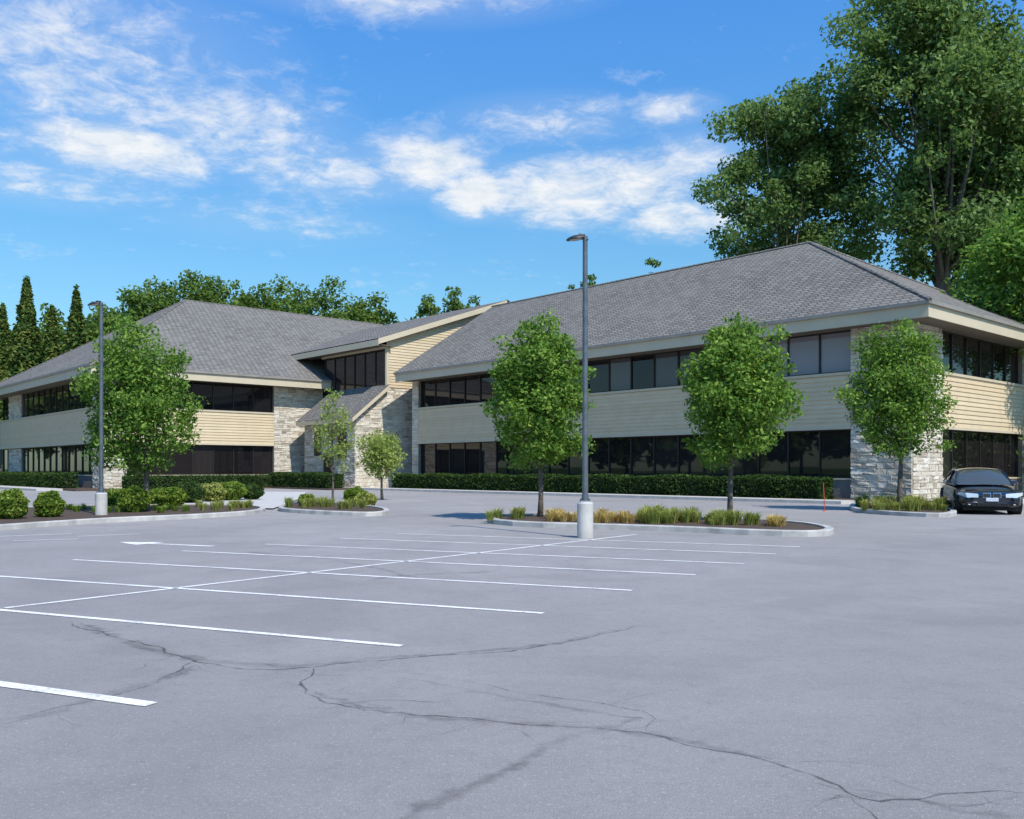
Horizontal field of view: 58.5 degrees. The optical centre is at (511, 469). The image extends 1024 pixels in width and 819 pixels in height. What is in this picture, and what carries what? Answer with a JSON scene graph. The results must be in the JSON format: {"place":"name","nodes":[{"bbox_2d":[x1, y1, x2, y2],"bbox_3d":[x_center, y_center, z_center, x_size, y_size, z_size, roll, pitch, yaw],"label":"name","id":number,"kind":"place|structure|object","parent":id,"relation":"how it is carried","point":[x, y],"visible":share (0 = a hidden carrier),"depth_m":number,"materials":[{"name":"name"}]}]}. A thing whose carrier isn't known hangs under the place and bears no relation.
{"place":"outdoors","nodes":[
{"label":"outdoors","id":0,"kind":"place"},
{"bbox_2d":[0,485,62,490],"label":"sidewalk","id":1,"kind":"structure","parent":0,"point":[30,488],"depth_m":60.34,"materials":[{"name":"concrete"}]},
{"bbox_2d":[65,503,191,512],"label":"ornamental grass","id":2,"kind":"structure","parent":0,"point":[170,506],"depth_m":28.18,"materials":[{"name":"green plant"}]},
{"bbox_2d":[184,491,305,507],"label":"entry path","id":3,"kind":"structure","parent":0,"point":[270,499],"depth_m":40.81,"materials":[{"name":"concrete"}]},
{"bbox_2d":[0,488,1023,818],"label":"parking lot","id":4,"kind":"structure","parent":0,"point":[872,656],"depth_m":6.46,"materials":[{"name":"grey asphalt"}]},
{"bbox_2d":[2,485,106,490],"bbox_3d":[-37.376,1.355,70.591,2.490,0.110,31.603,0,0,-42],"label":"planting bed","id":5,"kind":"object","parent":4,"relation":"on","point":[79,489],"visible":0.33,"depth_m":59.22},
{"bbox_2d":[0,471,78,487],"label":"hedge","id":6,"kind":"object","parent":5,"relation":"on","point":[48,479],"visible":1,"depth_m":65.48,"materials":[{"name":"green plant"}]},
{"bbox_2d":[0,504,265,529],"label":"traffic island","id":7,"kind":"structure","parent":4,"relation":"on","point":[30,519],"depth_m":25.50,"materials":[{"name":"concrete"}]},
{"bbox_2d":[0,488,29,518],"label":"round shrub","id":8,"kind":"object","parent":7,"relation":"on","point":[14,502],"visible":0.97,"depth_m":23.98,"materials":[{"name":"green plant"}]},
{"bbox_2d":[32,490,65,516],"bbox_3d":[-12.697,0.968,25.135,0.832,0.824,0.859,0,0,0],"label":"round shrub","id":9,"kind":"object","parent":7,"relation":"on","point":[51,503],"visible":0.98,"depth_m":24.91,"materials":[{"name":"green plant"}]},
{"bbox_2d":[88,300,107,514],"bbox_3d":[-11.849,-1.703,26.133,0.545,6.247,0.330,0,0,0],"label":"street lamp","id":10,"kind":"object","parent":7,"relation":"on","point":[101,501],"visible":0.95,"depth_m":26.08,"materials":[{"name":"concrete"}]},
{"bbox_2d":[106,488,124,505],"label":"mounded shrub","id":11,"kind":"object","parent":7,"relation":"on","point":[112,493],"visible":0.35,"depth_m":32.32,"materials":[{"name":"green plant"}]},
{"bbox_2d":[116,485,151,511],"bbox_3d":[-11.578,0.926,28.015,1.027,0.916,0.957,0,0,-34],"label":"round shrub","id":12,"kind":"object","parent":7,"relation":"on","point":[128,499],"visible":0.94,"depth_m":27.75,"materials":[{"name":"green plant"}]},
{"bbox_2d":[69,313,208,510],"bbox_3d":[-11.461,-1.734,28.429,3.846,6.280,3.835,0,0,0],"label":"pear tree","id":13,"kind":"object","parent":7,"relation":"on","point":[124,370],"visible":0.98,"depth_m":27.86,"materials":[{"name":"green plant"}]},
{"bbox_2d":[149,488,160,503],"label":"mounded shrub","id":14,"kind":"object","parent":7,"relation":"on","point":[152,492],"visible":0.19,"depth_m":33.44,"materials":[{"name":"green plant"}]},
{"bbox_2d":[154,486,189,505],"bbox_3d":[-12.164,0.994,32.672,1.216,0.845,1.191,0,0,0],"label":"mounded shrub","id":15,"kind":"object","parent":7,"relation":"on","point":[173,495],"visible":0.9,"depth_m":32.36,"materials":[{"name":"green plant"}]},
{"bbox_2d":[175,480,205,502],"bbox_3d":[-13.039,0.918,36.975,1.309,0.953,1.392,0,0,0],"label":"mounded shrub","id":16,"kind":"object","parent":7,"relation":"on","point":[194,490],"visible":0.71,"depth_m":36.69,"materials":[{"name":"green plant"}]},
{"bbox_2d":[200,481,227,501],"bbox_3d":[-12.583,0.952,38.432,1.266,0.898,1.328,0,0,0],"label":"mounded shrub","id":17,"kind":"object","parent":7,"relation":"on","point":[215,491],"visible":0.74,"depth_m":38.13,"materials":[{"name":"green plant"}]},
{"bbox_2d":[221,480,247,499],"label":"mounded shrub","id":18,"kind":"object","parent":7,"relation":"on","point":[235,489],"visible":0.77,"depth_m":39.65,"materials":[{"name":"green plant"}]},
{"bbox_2d":[242,483,264,499],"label":"mounded shrub","id":19,"kind":"object","parent":7,"relation":"on","point":[255,492],"visible":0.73,"depth_m":40.54,"materials":[{"name":"green plant"}]},
{"bbox_2d":[271,487,348,489],"bbox_3d":[-14.335,1.355,65.658,3.100,0.110,9.801,0,0,-42],"label":"planting bed","id":20,"kind":"object","parent":4,"relation":"on","point":[310,488],"visible":0.36,"depth_m":62.70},
{"bbox_2d":[268,471,344,487],"bbox_3d":[-14.948,0.744,65.648,1.554,1.211,8.874,0,0,-42],"label":"hedge","id":21,"kind":"object","parent":20,"relation":"on","point":[312,479],"visible":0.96,"depth_m":64.29,"materials":[{"name":"green plant"}]},
{"bbox_2d":[278,502,388,515],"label":"traffic island","id":22,"kind":"structure","parent":4,"relation":"on","point":[369,510],"depth_m":28.93,"materials":[{"name":"concrete"}]},
{"bbox_2d":[194,496,368,510],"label":"ornamental grass","id":23,"kind":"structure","parent":22,"relation":"on","point":[325,501],"depth_m":31.02,"materials":[{"name":"green plant"}]},
{"bbox_2d":[297,494,314,504],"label":"mounded shrub","id":24,"kind":"object","parent":22,"relation":"on","point":[303,496],"visible":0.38,"depth_m":32.47,"materials":[{"name":"green plant"}]},
{"bbox_2d":[311,387,356,498],"bbox_3d":[-6.595,-0.818,33.886,1.710,4.438,1.955,0,0,0],"label":"sapling tree","id":25,"kind":"object","parent":22,"relation":"on","point":[332,449],"visible":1,"depth_m":33.76,"materials":[{"name":"green plant"}]},
{"bbox_2d":[343,486,367,501],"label":"mounded shrub","id":26,"kind":"object","parent":22,"relation":"on","point":[351,492],"visible":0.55,"depth_m":35.33,"materials":[{"name":"green plant"}]},
{"bbox_2d":[354,492,377,505],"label":"mounded shrub","id":27,"kind":"object","parent":22,"relation":"on","point":[371,498],"visible":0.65,"depth_m":32.44,"materials":[{"name":"green plant"}]},
{"bbox_2d":[352,428,407,499],"bbox_3d":[-5.867,-0.258,41.692,2.523,3.323,2.354,0,0,34],"label":"ornamental tree","id":28,"kind":"object","parent":22,"relation":"on","point":[378,445],"visible":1,"depth_m":41.37,"materials":[{"name":"green plant"}]},
{"bbox_2d":[0,533,799,705],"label":"parking lines","id":29,"kind":"object","parent":4,"relation":"on","point":[77,694],"visible":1,"depth_m":10.18,"materials":[{"name":"paint"}]},
{"bbox_2d":[70,569,1018,818],"bbox_3d":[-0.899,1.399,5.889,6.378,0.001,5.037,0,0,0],"label":"asphalt cracks","id":30,"kind":"object","parent":4,"relation":"on","point":[300,684],"visible":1,"depth_m":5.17,"materials":[{"name":"grey asphalt"}]},
{"bbox_2d":[566,233,592,537],"bbox_3d":[1.386,-1.698,18.667,0.545,6.236,0.330,0,0,0],"label":"street lamp","id":31,"kind":"object","parent":4,"relation":"on","point":[584,516],"visible":0.98,"depth_m":18.62,"materials":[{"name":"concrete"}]},
{"bbox_2d":[487,514,833,536],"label":"traffic island","id":32,"kind":"structure","parent":4,"relation":"on","point":[796,529],"depth_m":20.84,"materials":[{"name":"concrete"}]},
{"bbox_2d":[480,308,596,516],"bbox_3d":[0.724,-1.507,25.108,3.261,5.821,3.149,0,0,0],"label":"pear tree","id":33,"kind":"object","parent":32,"relation":"on","point":[537,374],"visible":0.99,"depth_m":24.59,"materials":[{"name":"green plant"}]},
{"bbox_2d":[675,311,808,511],"bbox_3d":[5.790,-1.345,23.337,3.388,5.496,3.238,0,0,0],"label":"pear tree","id":34,"kind":"object","parent":32,"relation":"on","point":[743,389],"visible":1,"depth_m":22.75,"materials":[{"name":"green plant"}]},
{"bbox_2d":[689,71,883,261],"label":"cottonwood tree","id":35,"kind":"object","parent":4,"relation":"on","point":[793,126],"visible":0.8,"depth_m":71.80,"materials":[{"name":"green plant"}]},
{"bbox_2d":[827,498,895,501],"bbox_3d":[4.746,1.355,49.740,2.670,0.110,38.203,0,0,-42],"label":"planting bed","id":36,"kind":"object","parent":4,"relation":"on","point":[845,499],"depth_m":39.30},
{"bbox_2d":[391,472,834,499],"bbox_3d":[2.850,0.763,51.174,1.370,1.175,32.174,0,0,-42],"label":"hedge","id":37,"kind":"object","parent":36,"relation":"on","point":[792,487],"visible":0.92,"depth_m":46.50,"materials":[{"name":"green plant"}]},
{"bbox_2d":[849,502,956,516],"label":"traffic island","id":38,"kind":"structure","parent":4,"relation":"on","point":[950,512],"depth_m":27.87,"materials":[{"name":"concrete"}]},
{"bbox_2d":[829,317,959,507],"bbox_3d":[12.658,-1.882,30.699,3.883,6.573,3.798,0,0,0],"label":"pear tree","id":39,"kind":"object","parent":38,"relation":"on","point":[900,407],"visible":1,"depth_m":30.05,"materials":[{"name":"green plant"}]},
{"bbox_2d":[940,468,1022,513],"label":"parked car","id":40,"kind":"object","parent":4,"relation":"on","point":[963,490],"visible":0.98,"depth_m":28.81,"materials":[{"name":"black paint"}]},
{"bbox_2d":[940,189,1023,362],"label":"maple tree","id":41,"kind":"object","parent":4,"relation":"on","point":[997,261],"visible":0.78,"depth_m":46.42,"materials":[{"name":"green plant"}]},
{"bbox_2d":[958,26,1023,317],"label":"cottonwood tree","id":42,"kind":"object","parent":4,"relation":"on","point":[1009,191],"visible":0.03,"depth_m":68.62,"materials":[{"name":"green plant"}]},
{"bbox_2d":[1016,434,1023,469],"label":"understory bushes","id":43,"kind":"object","parent":4,"relation":"on","point":[1017,453],"visible":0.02,"depth_m":46.52,"materials":[{"name":"green plant"}]},
{"bbox_3d":[-22.061,1.360,64.813,10.806,0.100,10.099,0,0,0],"label":"planting bed","id":44,"kind":"object","parent":4,"relation":"on","visible":0},
{"bbox_2d":[121,474,271,488],"bbox_3d":[-22.046,0.848,64.625,10.659,1.010,1.279,0,0,-42],"label":"hedge","id":45,"kind":"object","parent":44,"relation":"on","point":[167,481],"visible":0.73,"depth_m":63.73,"materials":[{"name":"green plant"}]},
{"bbox_2d":[0,0,1023,342],"label":"sky","id":46,"kind":"structure","parent":0,"point":[404,150],"materials":[{"name":"blue"}]},
{"bbox_2d":[343,487,854,503],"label":"sidewalk","id":47,"kind":"structure","parent":0,"point":[786,500],"depth_m":44.24,"materials":[{"name":"concrete"}]},
{"bbox_2d":[484,503,762,524],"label":"ornamental grass","id":48,"kind":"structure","parent":0,"point":[652,515],"depth_m":22.12,"materials":[{"name":"green plant"}]},
{"bbox_2d":[542,506,789,526],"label":"golden grass","id":49,"kind":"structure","parent":0,"point":[560,515],"depth_m":22.57,"materials":[{"name":"yellow plant"}]},
{"bbox_2d":[850,493,947,510],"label":"ornamental grass","id":50,"kind":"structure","parent":0,"point":[912,503],"depth_m":29.19,"materials":[{"name":"green plant"}]},
{"label":"ground","id":51,"kind":"structure","parent":0,"visible":0},
{"bbox_2d":[0,275,89,471],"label":"conifer trees","id":52,"kind":"object","parent":51,"relation":"on","point":[17,356],"visible":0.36,"depth_m":91.38,"materials":[{"name":"green plant"}]},
{"bbox_2d":[10,315,411,353],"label":"distant trees","id":53,"kind":"object","parent":51,"relation":"on","point":[62,332],"visible":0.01,"depth_m":104.29,"materials":[{"name":"green plant"}]},
{"bbox_2d":[8,258,661,345],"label":"distant trees","id":54,"kind":"object","parent":51,"relation":"on","point":[139,305],"visible":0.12,"depth_m":115.04,"materials":[{"name":"green plant"}]},
{"bbox_2d":[815,0,1023,293],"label":"cottonwood tree","id":55,"kind":"object","parent":51,"relation":"on","point":[943,60],"visible":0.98,"depth_m":67.34,"materials":[{"name":"green plant"}]},
{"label":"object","id":56,"kind":"object","parent":51,"relation":"on","visible":0},
{"bbox_2d":[3,330,1017,477],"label":"window frames","id":57,"kind":"structure","parent":56,"relation":"attached to","point":[325,467],"depth_m":53.72,"materials":[{"name":"brown metal"}]},
{"bbox_2d":[4,333,1015,476],"bbox_3d":[-11.011,-3.725,62.474,79.812,10.050,14.549,0,0,28],"label":"glass","id":58,"kind":"object","parent":57,"relation":"in","point":[804,453],"visible":0.54,"depth_m":53.27,"materials":[{"name":"black glass"}]},
{"bbox_2d":[569,349,715,392],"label":"glass half blinds","id":59,"kind":"object","parent":57,"relation":"attached to","point":[665,369],"visible":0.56,"depth_m":48.73,"materials":[{"name":"grey glass"}]},
{"bbox_2d":[749,332,850,375],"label":"glass blinds","id":60,"kind":"object","parent":57,"relation":"in","point":[835,353],"visible":0.6,"depth_m":41.93,"materials":[{"name":"grey glass"}]},
{"bbox_2d":[0,312,1022,447],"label":"siding","id":61,"kind":"object","parent":56,"relation":"attached to","point":[980,404],"visible":0.47,"depth_m":51.57,"materials":[{"name":"beige wood"}]},
{"bbox_2d":[0,243,1023,421],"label":"roof","id":62,"kind":"structure","parent":56,"relation":"on","point":[808,279],"depth_m":58.54,"materials":[{"name":"grey"}]},
{"bbox_2d":[0,241,1023,382],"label":"roof caps","id":63,"kind":"object","parent":62,"relation":"on","point":[827,249],"visible":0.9,"depth_m":54.94,"materials":[{"name":"grey"}]},
{"bbox_2d":[0,300,1023,388],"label":"gutter","id":64,"kind":"object","parent":62,"relation":"attached to","point":[957,309],"visible":0.66,"depth_m":45.45,"materials":[{"name":"beige metal"}]},
{"bbox_2d":[0,300,1023,425],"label":"fascia","id":65,"kind":"structure","parent":56,"relation":"on","point":[923,310],"depth_m":49.94,"materials":[{"name":"white paint"}]},
{"bbox_2d":[0,317,1023,399],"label":"soffit","id":66,"kind":"structure","parent":56,"relation":"on","point":[946,326],"depth_m":45.08,"materials":[{"name":"white paint"}]},
{"bbox_2d":[0,341,1023,479],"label":"trim","id":67,"kind":"structure","parent":56,"relation":"on","point":[386,348],"depth_m":51.19,"materials":[{"name":"beige paint"}]},
{"bbox_2d":[8,322,1023,500],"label":"stone","id":68,"kind":"object","parent":56,"relation":"on","point":[871,474],"visible":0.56,"depth_m":64.73,"materials":[{"name":"white stone"}]},
{"bbox_2d":[11,348,1021,482],"bbox_3d":[-7.077,-2.475,66.166,78.878,7.750,26.917,0,0,28],"label":"mortar","id":69,"kind":"object","parent":56,"relation":"on","point":[1019,435],"visible":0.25,"depth_m":46.99,"materials":[{"name":"grey concrete"}]},
{"bbox_2d":[77,476,1021,498],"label":"base panels","id":70,"kind":"object","parent":56,"relation":"on","point":[842,488],"visible":0.14,"depth_m":41.06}
]}

